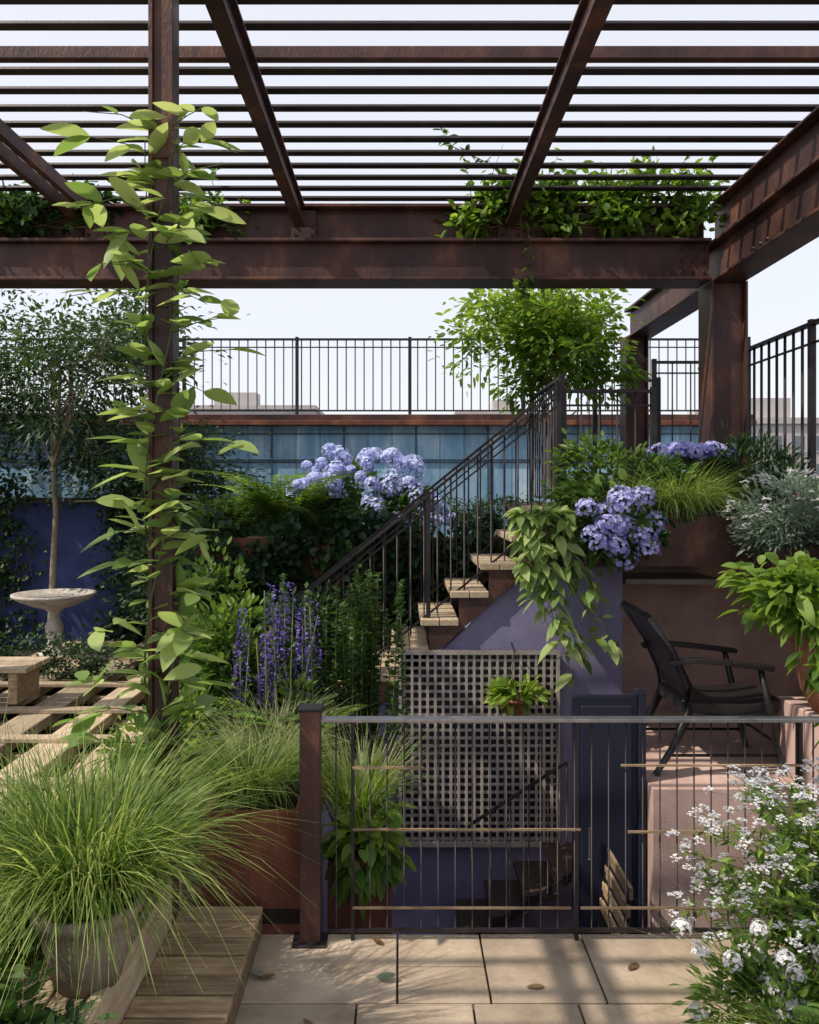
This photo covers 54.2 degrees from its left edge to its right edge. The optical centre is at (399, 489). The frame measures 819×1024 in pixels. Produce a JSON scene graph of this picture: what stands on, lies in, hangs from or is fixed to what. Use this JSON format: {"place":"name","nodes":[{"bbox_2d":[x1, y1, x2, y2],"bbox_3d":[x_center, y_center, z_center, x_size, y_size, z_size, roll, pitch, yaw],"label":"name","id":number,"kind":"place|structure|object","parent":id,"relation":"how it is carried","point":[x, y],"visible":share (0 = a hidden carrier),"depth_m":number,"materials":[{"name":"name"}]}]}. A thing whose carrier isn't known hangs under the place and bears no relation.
{"place":"outdoors","nodes":[
{"label":"outdoors","id":0,"kind":"place"},
{"bbox_2d":[13,741,213,873],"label":"meadow grass","id":1,"kind":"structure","parent":0,"point":[144,789],"depth_m":4.25,"materials":[{"name":"green plant"}]},
{"bbox_2d":[141,392,323,413],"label":"office building","id":2,"kind":"structure","parent":0,"point":[243,401],"depth_m":140.00,"materials":[{"name":"grey glass"}]},
{"bbox_2d":[0,5,818,416],"label":"sky","id":3,"kind":"structure","parent":0,"point":[782,297],"materials":[{"name":"white"}]},
{"bbox_2d":[392,907,571,943],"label":"courtyard floor","id":4,"kind":"structure","parent":0,"point":[447,917],"depth_m":5.49,"materials":[{"name":"purple paint"}]},
{"bbox_2d":[328,830,391,933],"bbox_3d":[-0.190,2.335,3.925,0.300,1.210,0.350,0,0,0],"label":"tall planter","id":5,"kind":"object","parent":4,"relation":"on","point":[378,917],"visible":0.24,"depth_m":3.75,"materials":[{"name":"metal"}]},
{"bbox_2d":[267,691,456,847],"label":"feather grass","id":6,"kind":"object","parent":5,"relation":"on","point":[364,780],"depth_m":3.95,"materials":[{"name":"green plant"}]},
{"bbox_2d":[322,780,418,921],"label":"pothos plant","id":7,"kind":"object","parent":5,"relation":"in","point":[378,869],"visible":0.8,"depth_m":3.71,"materials":[{"name":"green plant"}]},
{"bbox_2d":[322,567,622,931],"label":"stucco wall","id":8,"kind":"structure","parent":4,"relation":"on","point":[502,621],"depth_m":5.64,"materials":[{"name":"purple paint"}]},
{"bbox_2d":[399,650,559,846],"bbox_3d":[0.550,1.800,5.591,1.120,1.360,0.082,0,0,0],"label":"wall trellis","id":9,"kind":"object","parent":8,"relation":"attached to","point":[455,680],"depth_m":5.57,"materials":[{"name":"grey weathered wood"}]},
{"bbox_2d":[482,642,553,715],"bbox_3d":[0.804,1.303,5.416,0.496,0.478,0.383,0,0,0],"label":"hanging basket","id":10,"kind":"object","parent":9,"relation":"hanging from","point":[511,701],"visible":1,"depth_m":5.37,"materials":[{"name":"ceramic"}]},
{"bbox_2d":[456,760,571,941],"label":"basement steps","id":11,"kind":"structure","parent":4,"relation":"on","point":[515,893],"depth_m":5.16,"materials":[{"name":"brown wood"}]},
{"bbox_2d":[580,849,632,937],"bbox_3d":[0.965,2.471,4.220,0.410,0.961,0.440,0,0,0],"label":"folding chair","id":12,"kind":"object","parent":4,"relation":"on","point":[616,888],"visible":0.27,"depth_m":4.22,"materials":[{"name":"wood"}]},
{"bbox_2d":[623,567,818,934],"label":"pink stucco wall","id":13,"kind":"structure","parent":4,"relation":"on","point":[687,604],"depth_m":5.36,"materials":[{"name":"pink paint"}]},
{"bbox_2d":[572,687,645,934],"bbox_3d":[1.209,2.050,4.616,0.418,1.780,0.132,0,0,-6],"label":"navy door","id":14,"kind":"structure","parent":13,"relation":"attached to","point":[634,704],"depth_m":4.58,"materials":[{"name":"paint"}]},
{"bbox_2d":[521,511,778,566],"bbox_3d":[1.650,0.319,5.407,1.620,0.362,0.445,0,0,0],"label":"landing planter","id":15,"kind":"object","parent":13,"relation":"on","point":[697,542],"visible":0.23,"depth_m":5.20,"materials":[{"name":"brown metal"}]},
{"bbox_2d":[502,503,622,692],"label":"trailing vine","id":16,"kind":"object","parent":15,"relation":"in","point":[529,544],"visible":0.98,"depth_m":5.04,"materials":[{"name":"green plant"}]},
{"bbox_2d":[531,427,704,510],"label":"landing shrub","id":17,"kind":"object","parent":15,"relation":"in","point":[572,455],"visible":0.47,"depth_m":5.36,"materials":[{"name":"green plant"}]},
{"bbox_2d":[698,419,817,513],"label":"rosemary shrub","id":18,"kind":"object","parent":15,"relation":"in","point":[779,457],"visible":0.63,"depth_m":5.49,"materials":[{"name":"green plant"}]},
{"bbox_2d":[505,502,816,519],"bbox_3d":[2.335,0.212,6.970,2.530,0.175,2.660,0,0,0],"label":"landing","id":19,"kind":"object","parent":13,"relation":"on","point":[542,504],"depth_m":6.84,"materials":[{"name":"wood"}]},
{"bbox_2d":[426,289,651,501],"bbox_3d":[1.251,-0.984,7.258,2.050,2.220,1.738,0,0,0],"label":"ornamental tree","id":20,"kind":"object","parent":19,"relation":"on","point":[569,339],"visible":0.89,"depth_m":7.10,"materials":[{"name":"green plant"}]},
{"bbox_2d":[529,359,697,506],"bbox_3d":[2.010,-0.545,6.790,1.740,1.330,2.270,0,0,0],"label":"landing railing","id":21,"kind":"object","parent":19,"relation":"on","point":[654,390],"visible":0.44,"depth_m":7.10,"materials":[{"name":"black metal"}]},
{"bbox_2d":[570,467,683,577],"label":"lilac hydrangea","id":22,"kind":"object","parent":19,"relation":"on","point":[628,537],"visible":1,"depth_m":5.02,"materials":[{"name":"purple plant"}]},
{"bbox_2d":[624,440,758,495],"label":"blue hydrangea","id":23,"kind":"object","parent":19,"relation":"on","point":[690,452],"visible":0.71,"depth_m":5.61,"materials":[{"name":"purple plant"}]},
{"bbox_2d":[676,476,818,543],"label":"side parapet","id":24,"kind":"structure","parent":19,"relation":"on","point":[798,494],"depth_m":5.62,"materials":[{"name":"metal"}]},
{"bbox_2d":[748,318,818,507],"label":"side fence","id":25,"kind":"object","parent":24,"relation":"on","point":[810,327],"visible":0.32,"depth_m":5.65,"materials":[{"name":"metal"}]},
{"bbox_2d":[620,601,786,776],"bbox_3d":[1.836,1.193,4.960,0.880,0.984,0.585,0,0,0],"label":"armchair","id":26,"kind":"object","parent":13,"relation":"on","point":[677,689],"visible":0.94,"depth_m":4.76,"materials":[{"name":"dark painted wood"},{"name":"dark fabric"}]},
{"bbox_2d":[753,543,818,599],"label":"side planter","id":27,"kind":"object","parent":13,"relation":"on","point":[782,554],"visible":0.17,"depth_m":4.86,"materials":[{"name":"metal"}]},
{"bbox_2d":[715,458,818,564],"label":"sage shrub","id":28,"kind":"object","parent":27,"relation":"in","point":[801,526],"visible":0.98,"depth_m":4.88,"materials":[{"name":"green plant"}]},
{"bbox_2d":[788,629,818,712],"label":"terracotta pot","id":29,"kind":"object","parent":13,"relation":"on","point":[813,700],"visible":0.3,"depth_m":4.42,"materials":[{"name":"orange ceramic"}]},
{"bbox_2d":[714,551,818,755],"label":"potted plant","id":30,"kind":"object","parent":29,"relation":"in","point":[793,607],"visible":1,"depth_m":4.27,"materials":[{"name":"green plant"}]},
{"bbox_2d":[453,400,549,413],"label":"apartment building","id":31,"kind":"structure","parent":0,"point":[494,404],"depth_m":172.00,"materials":[{"name":"beige concrete"}]},
{"bbox_2d":[536,451,767,521],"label":"ornamental grass","id":32,"kind":"object","parent":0,"point":[702,497],"depth_m":5.15,"materials":[{"name":"green plant"}]},
{"bbox_2d":[751,398,818,475],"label":"apartment building","id":33,"kind":"structure","parent":0,"point":[789,424],"depth_m":92.00,"materials":[{"name":"brown glass"}]},
{"bbox_2d":[764,929,818,1023],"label":"fern","id":34,"kind":"object","parent":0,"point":[812,1011],"visible":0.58,"depth_m":2.58,"materials":[{"name":"green plant"}]},
{"bbox_3d":[-1.500,9.495,2.275,15.000,12.790,16.650,0,0,0],"label":"host building","id":35,"kind":"object","parent":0,"visible":0},
{"bbox_2d":[0,648,332,923],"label":"garden bed","id":36,"kind":"object","parent":35,"relation":"on","point":[282,916],"depth_m":4.13,"materials":[{"name":"soil"}]},
{"bbox_2d":[0,468,51,650],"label":"ivy","id":37,"kind":"object","parent":36,"relation":"on","point":[5,576],"visible":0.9,"depth_m":9.07,"materials":[{"name":"green plant"}]},
{"bbox_2d":[0,289,103,523],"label":"garden tree","id":38,"kind":"object","parent":36,"relation":"on","point":[7,468],"visible":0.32,"depth_m":8.78,"materials":[{"name":"green plant"}]},
{"bbox_2d":[0,626,147,692],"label":"box hedge","id":39,"kind":"object","parent":36,"relation":"on","point":[49,652],"visible":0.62,"depth_m":7.16,"materials":[{"name":"green plant"}]},
{"bbox_2d":[0,641,179,821],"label":"timber boardwalk","id":40,"kind":"structure","parent":36,"relation":"on","point":[55,708],"depth_m":6.01,"materials":[{"name":"grey wood"}]},
{"bbox_2d":[0,657,50,704],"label":"wooden bench","id":41,"kind":"object","parent":40,"relation":"on","point":[23,678],"visible":1,"depth_m":6.24,"materials":[{"name":"grey wood"}]},
{"bbox_2d":[10,588,96,655],"bbox_3d":[-3.500,1.363,8.100,0.810,0.635,0.810,0,0,0],"label":"bird bath","id":42,"kind":"object","parent":40,"relation":"on","point":[54,603],"visible":0.85,"depth_m":8.04,"materials":[{"name":"white stone"}]},
{"bbox_2d":[0,289,248,642],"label":"garden tree","id":43,"kind":"object","parent":36,"relation":"on","point":[109,356],"visible":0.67,"depth_m":8.37,"materials":[{"name":"green plant"}]},
{"bbox_2d":[15,416,281,522],"bbox_3d":[-2.818,0.482,8.867,3.123,2.639,1.461,0,0,0],"label":"garden tree","id":44,"kind":"object","parent":36,"relation":"on","point":[190,456],"visible":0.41,"depth_m":8.87,"materials":[{"name":"green plant"}]},
{"bbox_2d":[88,685,237,796],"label":"sedge shrub","id":45,"kind":"object","parent":36,"relation":"on","point":[189,724],"visible":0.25,"depth_m":4.78,"materials":[{"name":"green plant"}]},
{"bbox_2d":[0,498,329,647],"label":"blue garden wall","id":46,"kind":"structure","parent":36,"relation":"on","point":[77,535],"depth_m":9.20,"materials":[{"name":"paint"}]},
{"bbox_2d":[93,474,283,648],"bbox_3d":[-1.892,0.888,8.272,2.610,2.109,1.126,0,0,0],"label":"garden hedge","id":47,"kind":"object","parent":36,"relation":"on","point":[141,551],"visible":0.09,"depth_m":8.21,"materials":[{"name":"green plant"}]},
{"bbox_2d":[179,524,264,691],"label":"laurel shrub","id":48,"kind":"object","parent":36,"relation":"on","point":[204,570],"visible":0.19,"depth_m":6.14,"materials":[{"name":"green plant"}]},
{"bbox_2d":[82,475,364,644],"bbox_3d":[-1.899,0.970,9.078,3.311,2.329,0.475,0,0,0],"label":"ivy","id":49,"kind":"object","parent":36,"relation":"on","point":[134,637],"visible":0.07,"depth_m":9.04,"materials":[{"name":"green plant"}]},
{"bbox_2d":[179,572,307,751],"bbox_3d":[-1.051,1.171,5.055,1.026,1.325,1.027,0,0,0],"label":"laurel shrub","id":50,"kind":"object","parent":36,"relation":"on","point":[222,620],"visible":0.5,"depth_m":4.89,"materials":[{"name":"green plant"}]},
{"bbox_2d":[200,740,323,908],"bbox_3d":[-0.650,1.660,3.987,0.440,0.520,1.025,0,0,0],"label":"rusty planter box","id":51,"kind":"object","parent":36,"relation":"on","point":[286,895],"visible":0.39,"depth_m":3.48,"materials":[{"name":"weathered steel"},{"name":"soil"}]},
{"bbox_2d":[137,676,372,854],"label":"feather grass","id":52,"kind":"object","parent":51,"relation":"in","point":[274,762],"depth_m":3.83,"materials":[{"name":"green plant"}]},
{"bbox_2d":[213,582,339,763],"bbox_3d":[-0.702,1.159,4.724,0.792,1.292,0.646,0,0,20],"label":"delphinium","id":53,"kind":"object","parent":36,"relation":"on","point":[279,675],"visible":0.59,"depth_m":4.67,"materials":[{"name":"purple plant"}]},
{"bbox_2d":[214,694,367,739],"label":"fern","id":54,"kind":"object","parent":36,"relation":"on","point":[260,721],"visible":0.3,"depth_m":4.52,"materials":[{"name":"green plant"}]},
{"bbox_2d":[253,578,349,710],"bbox_3d":[-0.634,1.212,5.524,0.771,1.184,0.442,0,0,0],"label":"delphinium","id":55,"kind":"object","parent":36,"relation":"on","point":[322,601],"visible":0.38,"depth_m":5.51,"materials":[{"name":"green plant"}]},
{"bbox_2d":[179,498,502,691],"bbox_3d":[-0.361,1.086,6.553,3.267,2.047,0.514,0,0,0],"label":"ivy","id":56,"kind":"object","parent":36,"relation":"on","point":[291,540],"visible":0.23,"depth_m":6.51,"materials":[{"name":"green plant"}]},
{"bbox_2d":[279,564,413,789],"bbox_3d":[-0.333,1.139,4.978,0.853,1.323,0.617,0,0,0],"label":"yew shrub","id":57,"kind":"object","parent":36,"relation":"on","point":[363,659],"visible":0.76,"depth_m":4.91,"materials":[{"name":"green plant"}]},
{"bbox_2d":[196,537,516,692],"bbox_3d":[-0.325,1.110,7.175,2.750,1.420,1.050,0,0,0],"label":"raised planter","id":58,"kind":"object","parent":36,"relation":"on","point":[243,542],"depth_m":6.65,"materials":[{"name":"metal"}]},
{"bbox_2d":[179,492,277,537],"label":"fern","id":59,"kind":"object","parent":58,"relation":"in","point":[229,510],"visible":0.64,"depth_m":6.84,"materials":[{"name":"green plant"}]},
{"bbox_2d":[197,470,384,537],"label":"fern","id":60,"kind":"object","parent":58,"relation":"on","point":[270,510],"visible":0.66,"depth_m":6.71,"materials":[{"name":"green plant"}]},
{"bbox_2d":[273,505,396,549],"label":"fern","id":61,"kind":"object","parent":58,"relation":"in","point":[326,523],"visible":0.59,"depth_m":6.62,"materials":[{"name":"green plant"}]},
{"bbox_2d":[285,443,443,537],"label":"pale blue hydrangea","id":62,"kind":"object","parent":58,"relation":"in","point":[353,499],"visible":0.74,"depth_m":6.90,"materials":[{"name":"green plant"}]},
{"bbox_2d":[359,476,455,537],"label":"pale blue hydrangea","id":63,"kind":"object","parent":58,"relation":"in","point":[402,502],"visible":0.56,"depth_m":6.75,"materials":[{"name":"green plant"}]},
{"bbox_2d":[438,492,538,537],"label":"boxwood","id":64,"kind":"object","parent":58,"relation":"on","point":[497,519],"visible":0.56,"depth_m":6.79,"materials":[{"name":"green plant"}]},
{"bbox_2d":[0,426,752,536],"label":"panelled parapet wall","id":65,"kind":"structure","parent":36,"relation":"on","point":[441,451],"depth_m":10.00,"materials":[{"name":"blue glass"}]},
{"bbox_2d":[4,414,756,425],"bbox_3d":[-1.300,-0.870,10.180,11.400,0.140,0.640,0,0,0],"label":"parapet coping","id":66,"kind":"object","parent":65,"relation":"on","point":[375,419],"visible":0.38,"depth_m":9.95,"materials":[{"name":"metal"}]},
{"bbox_2d":[0,337,750,413],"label":"rooftop railing","id":67,"kind":"object","parent":66,"relation":"on","point":[409,347],"visible":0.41,"depth_m":10.09,"materials":[{"name":"metal"}]},
{"bbox_2d":[0,0,818,923],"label":"pergola","id":68,"kind":"object","parent":36,"relation":"on","point":[770,204],"visible":0.74,"depth_m":4.94,"materials":[{"name":"metal"}]},
{"bbox_2d":[0,173,125,237],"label":"climbing plant","id":69,"kind":"object","parent":68,"relation":"attached to","point":[24,213],"visible":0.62,"depth_m":5.74,"materials":[{"name":"green plant"}]},
{"bbox_2d":[40,101,264,883],"bbox_3d":[-0.980,0.023,3.259,0.873,3.156,0.581,0,0,0],"label":"climbing vine","id":70,"kind":"object","parent":68,"relation":"attached to","point":[173,644],"visible":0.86,"depth_m":3.22,"materials":[{"name":"green plant"}]},
{"bbox_2d":[179,169,258,237],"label":"climbing plant","id":71,"kind":"object","parent":68,"relation":"attached to","point":[201,221],"visible":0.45,"depth_m":5.74,"materials":[{"name":"green plant"}]},
{"bbox_2d":[432,128,559,321],"bbox_3d":[0.696,-1.864,5.588,1.032,1.273,0.209,0,0,-28],"label":"hanging vine","id":72,"kind":"object","parent":68,"relation":"attached to","point":[527,306],"visible":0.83,"depth_m":5.67,"materials":[{"name":"green plant"}]},
{"bbox_2d":[433,145,729,245],"bbox_3d":[1.335,-2.070,5.829,2.198,0.707,0.605,0,0,0],"label":"climbing plant","id":73,"kind":"object","parent":68,"relation":"attached to","point":[625,210],"visible":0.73,"depth_m":5.72,"materials":[{"name":"green plant"}]},
{"bbox_2d":[286,381,571,745],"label":"staircase","id":74,"kind":"structure","parent":36,"relation":"on","point":[472,598],"depth_m":5.66,"materials":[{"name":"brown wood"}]},
{"bbox_2d":[262,924,299,933],"bbox_3d":[-0.530,2.485,3.445,0.260,1.210,0.040,0,0,0],"label":"terrace edging","id":75,"kind":"object","parent":35,"relation":"on","point":[279,928],"visible":0.2,"depth_m":3.43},
{"bbox_2d":[355,944,491,1023],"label":"terrace slab","id":76,"kind":"structure","parent":35,"relation":"on","point":[397,982],"depth_m":3.14,"materials":[{"name":"concrete"}]},
{"bbox_2d":[1,865,262,1023],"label":"wooden steps","id":77,"kind":"structure","parent":76,"relation":"on","point":[219,978],"depth_m":2.90,"materials":[{"name":"brown wood"}]},
{"bbox_2d":[0,924,78,1023],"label":"shade shrub","id":78,"kind":"object","parent":77,"relation":"on","point":[26,1010],"visible":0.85,"depth_m":2.23,"materials":[{"name":"green plant"}]},
{"bbox_2d":[0,996,119,1023],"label":"ground cover","id":79,"kind":"object","parent":77,"relation":"on","point":[70,1009],"visible":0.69,"depth_m":2.22,"materials":[{"name":"green plant"}]},
{"bbox_2d":[29,883,144,998],"bbox_3d":[-1.020,1.468,2.620,0.356,0.270,0.356,0,0,0],"label":"clay pot","id":80,"kind":"object","parent":77,"relation":"on","point":[61,975],"visible":0.48,"depth_m":2.50,"materials":[{"name":"grey ceramic"}]},
{"bbox_2d":[0,684,318,1023],"bbox_3d":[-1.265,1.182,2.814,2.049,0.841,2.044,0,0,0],"label":"fountain grass","id":81,"kind":"object","parent":80,"relation":"in","point":[91,858],"depth_m":2.56,"materials":[{"name":"green plant"}]},
{"bbox_2d":[235,934,802,1023],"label":"stone paving","id":82,"kind":"structure","parent":76,"relation":"on","point":[588,979],"depth_m":3.10,"materials":[{"name":"stone"}]},
{"bbox_2d":[251,937,637,1023],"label":"fallen leaves","id":83,"kind":"object","parent":82,"relation":"on","point":[385,975],"visible":0.99,"depth_m":3.10,"materials":[{"name":"brown plant"}]},
{"bbox_2d":[291,703,818,947],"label":"front railing","id":84,"kind":"object","parent":82,"relation":"on","point":[310,934],"visible":0.84,"depth_m":3.37,"materials":[{"name":"metal"}]},
{"bbox_2d":[606,848,818,1023],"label":"feather grass","id":85,"kind":"object","parent":82,"relation":"on","point":[769,1019],"depth_m":2.58,"materials":[{"name":"green plant"}]},
{"bbox_2d":[664,756,818,1003],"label":"white flowering shrub","id":86,"kind":"object","parent":82,"relation":"on","point":[800,874],"visible":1,"depth_m":2.73,"materials":[{"name":"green plant"}]},
{"bbox_2d":[666,908,818,1023],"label":"candytuft","id":87,"kind":"object","parent":82,"relation":"on","point":[766,967],"visible":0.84,"depth_m":2.61,"materials":[{"name":"white plant"}]},
{"bbox_2d":[798,934,818,977],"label":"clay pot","id":88,"kind":"object","parent":82,"relation":"on","point":[815,969],"visible":0.11,"depth_m":2.76,"materials":[{"name":"ceramic"}]}
]}

